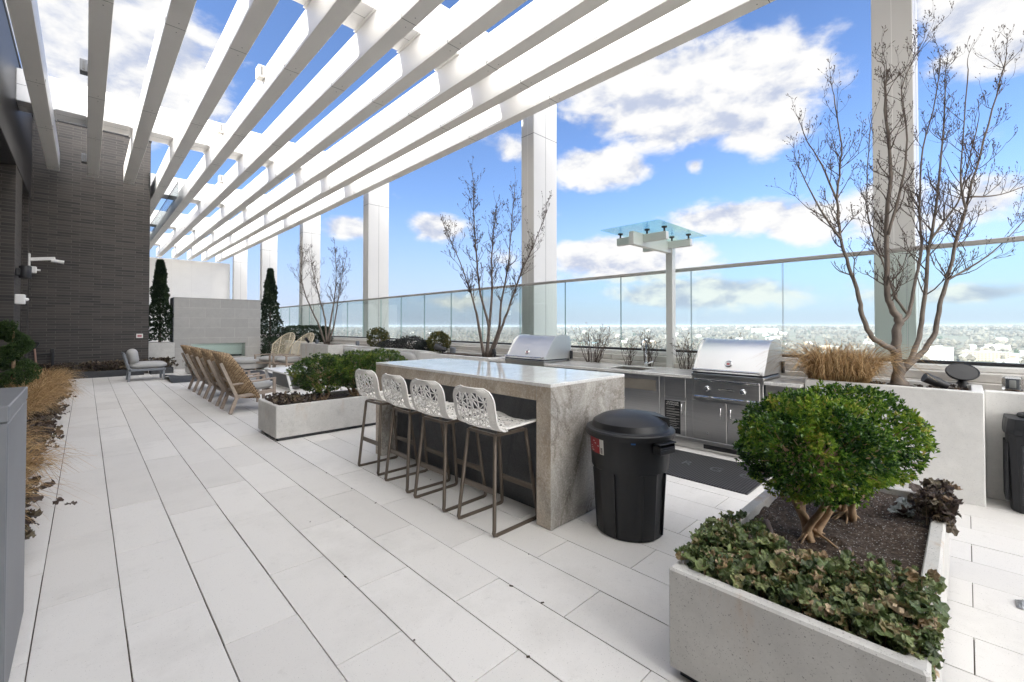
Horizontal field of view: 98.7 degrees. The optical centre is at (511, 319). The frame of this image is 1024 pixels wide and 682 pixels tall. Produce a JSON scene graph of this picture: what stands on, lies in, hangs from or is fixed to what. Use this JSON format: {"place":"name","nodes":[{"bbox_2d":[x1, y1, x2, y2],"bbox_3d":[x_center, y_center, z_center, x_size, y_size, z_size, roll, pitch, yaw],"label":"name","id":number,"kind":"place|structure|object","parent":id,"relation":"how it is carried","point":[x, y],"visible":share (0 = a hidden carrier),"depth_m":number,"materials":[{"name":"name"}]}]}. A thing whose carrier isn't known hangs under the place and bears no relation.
{"place":"outdoors","nodes":[
{"label":"outdoors","id":0,"kind":"place"},
{"bbox_2d":[185,362,193,372],"bbox_3d":[-9.788,1.503,14.028,1.050,0.410,1.050,1,-1,-44],"label":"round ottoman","id":1,"kind":"object","parent":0,"point":[187,369],"visible":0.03,"depth_m":13.59,"materials":[{"name":"grey fabric"}]},
{"bbox_2d":[24,379,975,681],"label":"deck base","id":2,"kind":"object","parent":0,"point":[268,575],"depth_m":2.48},
{"bbox_2d":[0,0,151,387],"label":"brick building","id":3,"kind":"structure","parent":2,"relation":"on","point":[88,300],"depth_m":12.73,"materials":[{"name":"grey brick"}]},
{"bbox_2d":[14,294,28,303],"bbox_3d":[-10.927,-0.445,9.812,0.214,0.220,0.190,1,-1,-44],"label":"flood light","id":4,"kind":"object","parent":3,"relation":"attached to","point":[20,299],"visible":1,"depth_m":9.73,"materials":[{"name":"white paint"}]},
{"bbox_2d":[15,266,31,278],"bbox_3d":[-10.954,-1.059,9.872,0.243,0.270,0.200,1,-1,-44],"label":"wall sconce","id":5,"kind":"object","parent":3,"relation":"attached to","point":[23,271],"depth_m":9.81,"materials":[{"name":"black metal"}]},
{"bbox_2d":[33,341,39,361],"bbox_3d":[-13.112,1.038,12.067,0.205,0.853,0.244,1,-1,-44],"label":"shovel","id":6,"kind":"object","parent":3,"relation":"attached to","point":[35,357],"visible":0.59,"depth_m":12.10,"materials":[{"name":"brown"}]},
{"bbox_2d":[28,253,63,272],"bbox_3d":[-12.828,-1.516,12.129,0.684,0.530,0.140,1,-1,-44],"label":"security camera","id":7,"kind":"object","parent":3,"relation":"attached to","point":[35,269],"visible":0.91,"depth_m":12.01,"materials":[{"name":"white paint"}]},
{"bbox_2d":[149,257,229,341],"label":"white end wall","id":8,"kind":"structure","parent":2,"relation":"on","point":[193,279],"depth_m":28.13,"materials":[{"name":"paint"}]},
{"bbox_2d":[6,0,921,358],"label":"pergola","id":9,"kind":"object","parent":2,"relation":"on","point":[532,64],"visible":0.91,"depth_m":8.50,"materials":[{"name":"white paint"}]},
{"bbox_2d":[260,334,1023,391],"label":"parapet wall","id":10,"kind":"structure","parent":2,"relation":"on","point":[989,378],"depth_m":6.22,"materials":[{"name":"concrete"}]},
{"bbox_2d":[265,235,1023,367],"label":"glass railing","id":11,"kind":"object","parent":10,"relation":"on","point":[934,246],"visible":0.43,"depth_m":6.17,"materials":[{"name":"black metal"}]},
{"bbox_2d":[5,0,1023,326],"label":"sky","id":12,"kind":"structure","parent":0,"point":[689,138],"materials":[{"name":"blue"}]},
{"bbox_2d":[8,365,1023,681],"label":"paved deck","id":13,"kind":"structure","parent":0,"point":[370,573],"depth_m":2.71,"materials":[{"name":"tile"}]},
{"bbox_2d":[0,387,27,681],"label":"planter","id":14,"kind":"object","parent":13,"relation":"on","point":[13,414],"visible":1,"depth_m":1.89,"materials":[{"name":"concrete"}]},
{"bbox_2d":[36,348,53,369],"bbox_3d":[-12.998,1.201,12.243,0.362,0.760,0.100,1,-1,-44],"label":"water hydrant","id":15,"kind":"object","parent":13,"relation":"on","point":[51,353],"visible":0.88,"depth_m":12.31,"materials":[{"name":"black metal"}]},
{"bbox_2d":[67,369,143,378],"bbox_3d":[-12.034,1.597,12.997,1.760,0.190,0.452,1,-1,-44],"label":"bed edging","id":16,"kind":"object","parent":13,"relation":"on","point":[98,374],"visible":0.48,"depth_m":12.83,"materials":[{"name":"concrete"}]},
{"bbox_2d":[28,359,147,373],"bbox_3d":[-12.235,1.379,12.806,2.767,0.405,0.444,1,-1,-44],"label":"ground cover","id":17,"kind":"object","parent":16,"relation":"in","point":[111,365],"visible":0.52,"depth_m":12.75,"materials":[{"name":"brown plant"}]},
{"bbox_2d":[121,349,166,381],"bbox_3d":[-10.212,1.247,12.242,0.962,0.872,0.725,1,-1,-44],"label":"lounge chair","id":18,"kind":"object","parent":13,"relation":"on","point":[134,364],"visible":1,"depth_m":11.96,"materials":[{"name":"fabric"}]},
{"bbox_2d":[149,366,173,373],"bbox_3d":[-11.091,1.611,13.913,0.570,0.190,0.450,1,-1,-44],"label":"planter trough","id":19,"kind":"object","parent":13,"relation":"on","point":[169,369],"visible":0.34,"depth_m":13.83,"materials":[{"name":"concrete"}]},
{"bbox_2d":[144,356,183,366],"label":"ground cover","id":20,"kind":"object","parent":19,"relation":"on","point":[166,360],"visible":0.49,"depth_m":13.93,"materials":[{"name":"green plant"}]},
{"bbox_2d":[148,342,174,371],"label":"wall","id":21,"kind":"structure","parent":13,"relation":"on","point":[160,349],"depth_m":14.64,"materials":[{"name":"concrete"}]},
{"bbox_2d":[149,259,173,341],"bbox_3d":[-12.107,-0.595,15.183,0.956,2.980,0.833,0,-1,-27],"label":"columnar evergreen","id":22,"kind":"object","parent":21,"relation":"in","point":[159,295],"visible":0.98,"depth_m":15.03,"materials":[{"name":"green plant"}]},
{"bbox_2d":[180,345,205,391],"bbox_3d":[-7.233,1.122,10.353,0.932,1.068,0.880,1,-1,-44],"label":"woven armchair","id":23,"kind":"object","parent":13,"relation":"on","point":[186,349],"visible":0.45,"depth_m":9.99,"materials":[{"name":"brown wood"}]},
{"bbox_2d":[169,297,260,368],"bbox_3d":[-11.009,0.498,16.410,2.700,2.490,0.920,1,-1,-44],"label":"outdoor fireplace","id":24,"kind":"object","parent":13,"relation":"on","point":[231,327],"visible":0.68,"depth_m":16.09,"materials":[{"name":"grey concrete"}]},
{"bbox_2d":[190,347,243,398],"bbox_3d":[-6.362,1.108,9.455,0.932,1.068,0.881,1,-1,-44],"label":"woven armchair","id":25,"kind":"object","parent":13,"relation":"on","point":[197,353],"visible":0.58,"depth_m":9.10,"materials":[{"name":"brown wood"}]},
{"bbox_2d":[165,370,272,382],"bbox_3d":[-8.587,1.615,13.032,2.600,0.139,2.400,1,-1,-44],"label":"dark rug","id":26,"kind":"object","parent":13,"relation":"on","point":[178,378],"visible":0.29,"depth_m":12.24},
{"bbox_2d":[200,349,259,405],"bbox_3d":[-5.543,1.096,8.610,0.932,1.068,0.881,1,-1,-44],"label":"woven armchair","id":27,"kind":"object","parent":13,"relation":"on","point":[208,356],"visible":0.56,"depth_m":8.29,"materials":[{"name":"brown wood"}]},
{"bbox_2d":[211,351,275,414],"bbox_3d":[-4.811,1.085,7.855,0.932,1.068,0.881,1,-1,-44],"label":"woven armchair","id":28,"kind":"object","parent":13,"relation":"on","point":[241,384],"visible":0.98,"depth_m":7.58,"materials":[{"name":"wicker"}]},
{"bbox_2d":[234,357,267,368],"bbox_3d":[-9.146,1.521,15.277,1.212,0.410,1.212,1,-1,-44],"label":"round ottoman","id":29,"kind":"object","parent":13,"relation":"on","point":[246,362],"visible":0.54,"depth_m":14.85,"materials":[{"name":"white fabric"}]},
{"bbox_2d":[260,336,285,364],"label":"clipped hedge","id":30,"kind":"object","parent":13,"relation":"on","point":[267,342],"visible":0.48,"depth_m":16.91,"materials":[{"name":"green plant"}]},
{"bbox_2d":[254,332,294,369],"bbox_3d":[-8.205,1.095,15.368,0.912,1.266,1.192,0,-1,22],"label":"rope chair","id":31,"kind":"object","parent":13,"relation":"on","point":[266,359],"visible":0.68,"depth_m":15.56,"materials":[{"name":"fabric"}]},
{"bbox_2d":[272,332,313,367],"bbox_3d":[-7.313,1.087,14.880,0.912,1.266,1.192,0,-1,29],"label":"rope chair","id":32,"kind":"object","parent":13,"relation":"on","point":[286,361],"visible":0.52,"depth_m":14.56,"materials":[{"name":"fabric"}]},
{"bbox_2d":[264,366,325,390],"bbox_3d":[-5.359,1.453,10.940,1.000,0.422,1.760,1,-1,-44],"label":"coffee table","id":33,"kind":"object","parent":13,"relation":"on","point":[283,380],"visible":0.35,"depth_m":10.64,"materials":[{"name":"grey"}]},
{"bbox_2d":[258,387,375,440],"bbox_3d":[-2.617,1.368,6.649,1.975,0.458,0.820,1,-1,-44],"label":"concrete planter","id":34,"kind":"object","parent":13,"relation":"on","point":[340,410],"visible":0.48,"depth_m":6.07,"materials":[{"name":"concrete"}]},
{"bbox_2d":[265,391,333,404],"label":"ground cover","id":35,"kind":"object","parent":34,"relation":"in","point":[281,398],"visible":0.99,"depth_m":6.10,"materials":[{"name":"brown plant"}]},
{"bbox_2d":[284,351,354,400],"bbox_3d":[-2.799,0.835,6.502,0.967,0.730,0.916,1,-1,-44],"label":"box shrub","id":36,"kind":"object","parent":34,"relation":"in","point":[315,372],"visible":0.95,"depth_m":6.30,"materials":[{"name":"plant"}]},
{"bbox_2d":[324,349,383,396],"bbox_3d":[-2.432,0.834,6.843,0.945,0.740,0.908,1,-1,-44],"label":"box shrub","id":37,"kind":"object","parent":34,"relation":"in","point":[353,357],"visible":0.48,"depth_m":6.70,"materials":[{"name":"plant"}]},
{"bbox_2d":[354,346,407,382],"bbox_3d":[-2.119,0.825,7.130,0.911,0.766,0.832,1,-1,-44],"label":"box shrub","id":38,"kind":"object","parent":34,"relation":"in","point":[386,354],"visible":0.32,"depth_m":7.02,"materials":[{"name":"plant"}]},
{"bbox_2d":[300,342,356,367],"bbox_3d":[-5.842,1.240,14.027,0.960,0.935,2.300,1,-1,-44],"label":"raised planter","id":39,"kind":"object","parent":13,"relation":"on","point":[331,348],"visible":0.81,"depth_m":13.56,"materials":[{"name":"concrete"}]},
{"bbox_2d":[287,237,350,343],"bbox_3d":[-5.964,-0.929,13.993,1.914,3.432,1.110,0,-1,8],"label":"bare tree","id":40,"kind":"object","parent":39,"relation":"in","point":[328,339],"visible":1,"depth_m":14.02,"materials":[{"name":"brown plant"}]},
{"bbox_2d":[323,347,416,387],"bbox_3d":[-3.704,1.187,11.135,0.843,0.837,3.930,1,-1,-44],"label":"garden sofa","id":41,"kind":"object","parent":13,"relation":"on","point":[409,356],"visible":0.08,"depth_m":10.42,"materials":[{"name":"grey fabric"}]},
{"bbox_2d":[355,368,417,475],"bbox_3d":[-1.347,1.046,4.688,0.504,1.058,0.553,-1,-1,45],"label":"bar stool","id":42,"kind":"object","parent":13,"relation":"on","point":[374,397],"visible":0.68,"depth_m":4.57,"materials":[{"name":"white metal"}]},
{"bbox_2d":[259,472,543,657],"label":"leaf litter","id":43,"kind":"object","parent":13,"relation":"on","point":[528,656],"visible":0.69,"depth_m":2.53,"materials":[{"name":"brown"}]},
{"bbox_2d":[381,373,450,492],"bbox_3d":[-0.933,1.039,4.225,0.553,1.058,0.504,1,-1,-42],"label":"bar stool","id":44,"kind":"object","parent":13,"relation":"on","point":[403,402],"visible":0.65,"depth_m":4.11,"materials":[{"name":"white metal"}]},
{"bbox_2d":[410,378,486,511],"bbox_3d":[-0.559,1.033,3.825,0.504,1.058,0.553,-1,-1,44],"label":"bar stool","id":45,"kind":"object","parent":13,"relation":"on","point":[440,409],"visible":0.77,"depth_m":3.72,"materials":[{"name":"white metal"}]},
{"bbox_2d":[419,351,504,361],"bbox_3d":[-0.961,1.178,9.121,0.780,0.915,2.340,1,-1,-44],"label":"raised planter","id":46,"kind":"object","parent":13,"relation":"on","point":[428,355],"visible":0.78,"depth_m":9.08,"materials":[{"name":"concrete"}]},
{"bbox_2d":[433,343,445,353],"bbox_3d":[-1.527,0.621,9.309,0.273,0.233,0.130,0,-1,-12],"label":"spot light","id":47,"kind":"object","parent":46,"relation":"on","point":[438,347],"visible":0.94,"depth_m":9.26,"materials":[{"name":"black metal"}]},
{"bbox_2d":[450,347,455,353],"bbox_3d":[-1.240,0.651,9.220,0.074,0.130,0.140,1,-1,-44],"label":"outlet box","id":48,"kind":"object","parent":46,"relation":"on","point":[452,350],"visible":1,"depth_m":9.18,"materials":[{"name":"grey metal"}]},
{"bbox_2d":[440,156,551,356],"bbox_3d":[-0.340,-1.175,8.327,2.048,3.803,1.019,0,-1,-18],"label":"bare tree","id":49,"kind":"object","parent":46,"relation":"in","point":[487,352],"visible":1,"depth_m":8.35,"materials":[{"name":"brown plant"}]},
{"bbox_2d":[453,385,536,537],"bbox_3d":[-0.130,1.027,3.404,0.553,1.058,0.504,1,-1,-44],"label":"bar stool","id":50,"kind":"object","parent":13,"relation":"on","point":[491,421],"visible":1,"depth_m":3.32,"materials":[{"name":"white metal"}]},
{"bbox_2d":[376,358,624,529],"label":"bar island","id":51,"kind":"structure","parent":13,"relation":"on","point":[562,407],"depth_m":3.71,"materials":[{"name":"grey marble"},{"name":"dark slate"}]},
{"bbox_2d":[586,409,675,542],"bbox_3d":[0.875,1.113,3.276,0.643,0.864,0.643,0,-1,9],"label":"trash can","id":52,"kind":"object","parent":13,"relation":"on","point":[632,450],"visible":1,"depth_m":3.05,"materials":[{"name":"black plastic"}]},
{"bbox_2d":[260,339,1023,501],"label":"planting wall","id":53,"kind":"structure","parent":13,"relation":"on","point":[998,404],"depth_m":3.81,"materials":[{"name":"concrete"}]},
{"bbox_2d":[260,268,283,338],"bbox_3d":[-9.857,-0.587,18.014,0.992,3.046,1.008,1,-1,-44],"label":"columnar evergreen","id":54,"kind":"object","parent":53,"relation":"on","point":[270,296],"visible":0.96,"depth_m":17.87,"materials":[{"name":"green plant"}]},
{"bbox_2d":[280,324,332,341],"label":"clipped hedge","id":55,"kind":"object","parent":53,"relation":"on","point":[288,329],"visible":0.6,"depth_m":16.36,"materials":[{"name":"green plant"}]},
{"bbox_2d":[366,326,389,346],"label":"ball shrub","id":56,"kind":"object","parent":53,"relation":"on","point":[378,333],"visible":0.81,"depth_m":12.11,"materials":[{"name":"green plant"}]},
{"bbox_2d":[377,339,406,348],"bbox_3d":[-3.163,0.677,11.676,0.843,0.307,0.863,1,-1,-44],"label":"heather mound","id":57,"kind":"object","parent":53,"relation":"on","point":[384,343],"visible":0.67,"depth_m":11.48,"materials":[{"name":"green plant"}]},
{"bbox_2d":[394,335,424,349],"bbox_3d":[-2.561,0.607,11.098,0.816,0.434,0.787,0,-1,-10],"label":"heather mound","id":58,"kind":"object","parent":53,"relation":"on","point":[401,340],"visible":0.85,"depth_m":10.96,"materials":[{"name":"green plant"}]},
{"bbox_2d":[413,340,432,350],"bbox_3d":[-2.081,0.654,10.562,0.550,0.318,0.567,1,-1,-44],"label":"heather mound","id":59,"kind":"object","parent":53,"relation":"on","point":[420,345],"visible":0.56,"depth_m":10.43,"materials":[{"name":"green plant"}]},
{"bbox_2d":[426,331,451,352],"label":"ball shrub","id":60,"kind":"object","parent":53,"relation":"on","point":[434,336],"visible":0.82,"depth_m":9.99,"materials":[{"name":"green plant"}]},
{"bbox_2d":[571,326,614,362],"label":"dry shrub","id":61,"kind":"object","parent":53,"relation":"on","point":[596,360],"visible":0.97,"depth_m":7.23,"materials":[{"name":"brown plant"}]},
{"bbox_2d":[619,336,639,364],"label":"dry shrub","id":62,"kind":"object","parent":53,"relation":"on","point":[630,355],"visible":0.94,"depth_m":6.72,"materials":[{"name":"brown plant"}]},
{"bbox_2d":[637,328,661,366],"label":"dry shrub","id":63,"kind":"object","parent":53,"relation":"on","point":[649,340],"visible":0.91,"depth_m":6.53,"materials":[{"name":"brown plant"}]},
{"bbox_2d":[617,226,691,367],"bbox_3d":[1.981,-0.232,6.064,1.400,1.923,0.835,1,-1,-44],"label":"glass canopy post","id":64,"kind":"object","parent":53,"relation":"on","point":[655,241],"visible":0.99,"depth_m":6.32,"materials":[{"name":"white metal"}]},
{"bbox_2d":[669,333,698,368],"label":"dry shrub","id":65,"kind":"object","parent":53,"relation":"on","point":[686,349],"visible":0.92,"depth_m":6.12,"materials":[{"name":"brown plant"}]},
{"bbox_2d":[1001,375,1023,391],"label":"weatherproof outlet","id":66,"kind":"object","parent":53,"relation":"attached to","point":[1012,384],"visible":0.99,"depth_m":3.86,"materials":[{"name":"grey metal"}]},
{"bbox_2d":[487,358,808,460],"bbox_3d":[1.536,1.144,6.508,0.832,0.895,4.870,1,-1,-44],"label":"kitchen counter","id":67,"kind":"object","parent":13,"relation":"on","point":[707,425],"visible":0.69,"depth_m":5.38,"materials":[{"name":"silver metal"}]},
{"bbox_2d":[504,334,572,366],"bbox_3d":[0.451,0.539,7.575,0.798,0.547,0.942,1,-1,-44],"label":"gas grill","id":68,"kind":"object","parent":67,"relation":"in","point":[532,350],"visible":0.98,"depth_m":7.36,"materials":[{"name":"silver metal"}]},
{"bbox_2d":[641,339,653,366],"bbox_3d":[1.971,0.491,6.414,0.152,0.407,0.144,1,-1,-44],"label":"faucet","id":69,"kind":"object","parent":67,"relation":"on","point":[646,363],"visible":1,"depth_m":6.45,"materials":[{"name":"silver metal"}]},
{"bbox_2d":[665,400,680,433],"bbox_3d":[2.004,1.215,5.489,0.003,0.403,0.202,1,-1,-44],"label":"vent grille","id":70,"kind":"object","parent":67,"relation":"attached to","point":[672,411],"visible":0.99,"depth_m":5.47,"materials":[{"name":"black"}]},
{"bbox_2d":[665,399,685,435],"bbox_3d":[2.017,1.220,5.460,0.066,0.422,0.269,1,-1,-44],"label":"cabinet door","id":71,"kind":"structure","parent":67,"relation":"in","point":[682,403],"depth_m":5.39,"materials":[{"name":"silver metal"}]},
{"bbox_2d":[693,399,726,443],"bbox_3d":[2.308,1.196,5.160,0.066,0.462,0.387,1,-1,-44],"label":"cabinet door","id":72,"kind":"structure","parent":67,"relation":"in","point":[709,417],"depth_m":5.16,"materials":[{"name":"silver metal"}]},
{"bbox_2d":[691,338,784,405],"bbox_3d":[2.695,0.588,5.258,0.798,0.715,0.812,1,-1,-44],"label":"gas grill","id":73,"kind":"object","parent":67,"relation":"in","point":[726,370],"visible":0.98,"depth_m":5.05,"materials":[{"name":"silver metal"}]},
{"bbox_2d":[727,403,762,444],"bbox_3d":[2.581,1.191,4.878,0.066,0.462,0.387,1,-1,-44],"label":"cabinet door","id":74,"kind":"structure","parent":67,"relation":"in","point":[733,410],"depth_m":4.97,"materials":[{"name":"silver metal"}]},
{"bbox_2d":[666,449,767,494],"bbox_3d":[1.885,1.563,4.743,0.900,0.013,1.500,1,-1,-44],"label":"floor mat","id":75,"kind":"object","parent":13,"relation":"on","point":[718,472],"visible":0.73,"depth_m":4.49,"materials":[{"name":"grey"}]},
{"bbox_2d":[669,474,948,681],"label":"concrete planter","id":76,"kind":"object","parent":13,"relation":"on","point":[719,631],"visible":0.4,"depth_m":1.77,"materials":[{"name":"concrete"}]},
{"bbox_2d":[758,518,772,533],"bbox_3d":[1.326,1.093,2.305,0.044,0.093,0.152,0,-1,-6],"label":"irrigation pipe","id":77,"kind":"object","parent":76,"relation":"in","point":[767,523],"visible":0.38,"depth_m":2.28,"materials":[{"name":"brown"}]},
{"bbox_2d":[674,509,951,681],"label":"ground cover","id":78,"kind":"object","parent":76,"relation":"in","point":[798,584],"visible":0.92,"depth_m":1.70,"materials":[{"name":"green plant"}]},
{"bbox_2d":[732,386,901,547],"bbox_3d":[1.512,0.736,2.253,0.782,0.801,0.735,1,-1,-44],"label":"box shrub","id":79,"kind":"object","parent":76,"relation":"in","point":[760,432],"visible":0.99,"depth_m":2.08,"materials":[{"name":"green plant"}]},
{"bbox_2d":[778,379,940,523],"bbox_3d":[1.870,0.740,2.461,0.755,0.801,0.770,1,-1,-44],"label":"box shrub","id":80,"kind":"object","parent":76,"relation":"in","point":[906,416],"visible":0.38,"depth_m":2.25,"materials":[{"name":"green plant"}]},
{"bbox_2d":[887,496,915,516],"bbox_3d":[2.284,1.080,2.570,0.180,0.088,0.129,1,-1,-44],"label":"plastic wrap","id":81,"kind":"object","parent":76,"relation":"on","point":[901,500],"visible":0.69,"depth_m":2.55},
{"bbox_2d":[889,477,963,535],"bbox_3d":[2.398,1.035,2.541,0.593,0.209,0.299,1,-1,-44],"label":"ground cover","id":82,"kind":"object","parent":76,"relation":"in","point":[941,502],"visible":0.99,"depth_m":2.42,"materials":[{"name":"brown plant"}]},
{"bbox_2d":[805,378,985,506],"bbox_3d":[3.728,1.092,4.343,0.700,0.945,1.270,1,-1,-44],"label":"raised planter","id":83,"kind":"object","parent":13,"relation":"on","point":[954,417],"visible":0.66,"depth_m":3.78,"materials":[{"name":"concrete"}]},
{"bbox_2d":[765,0,1023,385],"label":"bare tree","id":84,"kind":"object","parent":83,"relation":"in","point":[898,319],"visible":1,"depth_m":4.24,"materials":[{"name":"brown plant"}]},
{"bbox_2d":[869,380,968,390],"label":"ground cover","id":85,"kind":"object","parent":83,"relation":"in","point":[951,385],"visible":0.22,"depth_m":4.18,"materials":[{"name":"brown plant"}]},
{"bbox_2d":[921,373,949,388],"bbox_3d":[3.952,0.589,4.109,0.197,0.174,0.094,0,-1,23],"label":"spot light","id":86,"kind":"object","parent":83,"relation":"on","point":[935,381],"visible":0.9,"depth_m":4.08,"materials":[{"name":"black metal"}]},
{"bbox_2d":[945,363,979,387],"bbox_3d":[4.291,0.537,4.193,0.147,0.229,0.236,1,-1,-44],"label":"garden speaker","id":87,"kind":"object","parent":83,"relation":"on","point":[962,373],"visible":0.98,"depth_m":4.18},
{"bbox_2d":[1002,412,1023,513],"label":"litter bin","id":88,"kind":"object","parent":13,"relation":"on","point":[1013,454],"visible":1,"depth_m":3.54,"materials":[{"name":"plastic"}]},
{"bbox_2d":[280,326,1023,361],"bbox_3d":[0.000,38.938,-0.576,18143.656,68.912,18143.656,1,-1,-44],"label":"terrain","id":89,"kind":"structure","parent":0,"point":[963,338],"depth_m":1908.95,"materials":[{"name":"white"}]},
{"bbox_2d":[280,324,1023,363],"bbox_3d":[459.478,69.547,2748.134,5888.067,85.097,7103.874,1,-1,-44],"label":"woodland","id":90,"kind":"object","parent":89,"relation":"on","point":[455,333],"visible":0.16,"depth_m":2040.50,"materials":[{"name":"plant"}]},
{"bbox_2d":[752,328,778,332],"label":"distant building","id":91,"kind":"structure","parent":89,"relation":"on","point":[763,330],"depth_m":2374.19,"materials":[{"name":"white"}]},
{"bbox_2d":[924,345,953,360],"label":"distant building","id":92,"kind":"structure","parent":89,"relation":"on","point":[946,352],"depth_m":744.89,"materials":[{"name":"white"}]},
{"bbox_2d":[925,349,952,360],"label":"windows","id":93,"kind":"structure","parent":92,"relation":"in","point":[929,349],"depth_m":745.62,"materials":[{"name":"grey"}]},
{"bbox_2d":[962,350,1009,360],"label":"distant building","id":94,"kind":"structure","parent":89,"relation":"on","point":[984,355],"depth_m":788.47,"materials":[{"name":"white"}]},
{"bbox_2d":[963,352,1008,360],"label":"windows","id":95,"kind":"structure","parent":94,"relation":"in","point":[963,352],"depth_m":788.30,"materials":[{"name":"grey"}]},
{"bbox_2d":[985,344,1010,349],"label":"distant building","id":96,"kind":"structure","parent":89,"relation":"on","point":[1000,346],"depth_m":1164.79,"materials":[{"name":"beige"}]},
{"bbox_2d":[994,338,1007,341],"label":"distant house","id":97,"kind":"structure","parent":89,"relation":"on","point":[1005,339],"depth_m":1424.18,"materials":[{"name":"white"}]},
{"bbox_2d":[996,359,1019,362],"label":"distant house","id":98,"kind":"structure","parent":89,"relation":"on","point":[1007,361],"depth_m":652.40,"materials":[{"name":"grey"}]},
{"bbox_2d":[1010,353,1018,357],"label":"distant house","id":99,"kind":"structure","parent":89,"relation":"on","point":[1014,355],"depth_m":813.10,"materials":[{"name":"white"}]},
{"bbox_2d":[1008,357,1022,362],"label":"distant house","id":100,"kind":"structure","parent":89,"relation":"on","point":[1019,359],"depth_m":674.27,"materials":[{"name":"grey"}]},
{"bbox_2d":[1019,350,1023,356],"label":"distant building","id":101,"kind":"structure","parent":89,"relation":"on","point":[1021,353],"depth_m":699.54,"materials":[{"name":"white"}]},
{"bbox_2d":[748,337,972,383],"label":"ornamental grass","id":102,"kind":"object","parent":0,"point":[842,365],"depth_m":4.40,"materials":[{"name":"plant"}]},
{"bbox_2d":[1015,599,1023,608],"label":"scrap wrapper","id":103,"kind":"object","parent":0,"point":[1019,603],"visible":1,"depth_m":2.35,"materials":[{"name":"metal"}]},
{"bbox_3d":[-7.956,1.534,7.008,0.600,0.140,13.670,1,-1,-44],"label":"bed edging","id":104,"kind":"object","parent":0,"visible":0},
{"bbox_2d":[0,319,42,387],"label":"spiral topiary","id":105,"kind":"object","parent":104,"relation":"in","point":[18,339],"visible":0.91,"depth_m":7.85,"materials":[{"name":"green plant"}]},
{"bbox_2d":[4,365,97,524],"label":"border grass","id":106,"kind":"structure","parent":104,"relation":"in","point":[44,388],"depth_m":6.08,"materials":[{"name":"plant"}]},
{"bbox_2d":[25,369,76,539],"bbox_3d":[-7.609,1.379,7.205,0.813,0.309,13.068,1,-1,-44],"label":"ground cover","id":107,"kind":"object","parent":104,"relation":"in","point":[46,421],"visible":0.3,"depth_m":4.74,"materials":[{"name":"brown plant"}]}
]}

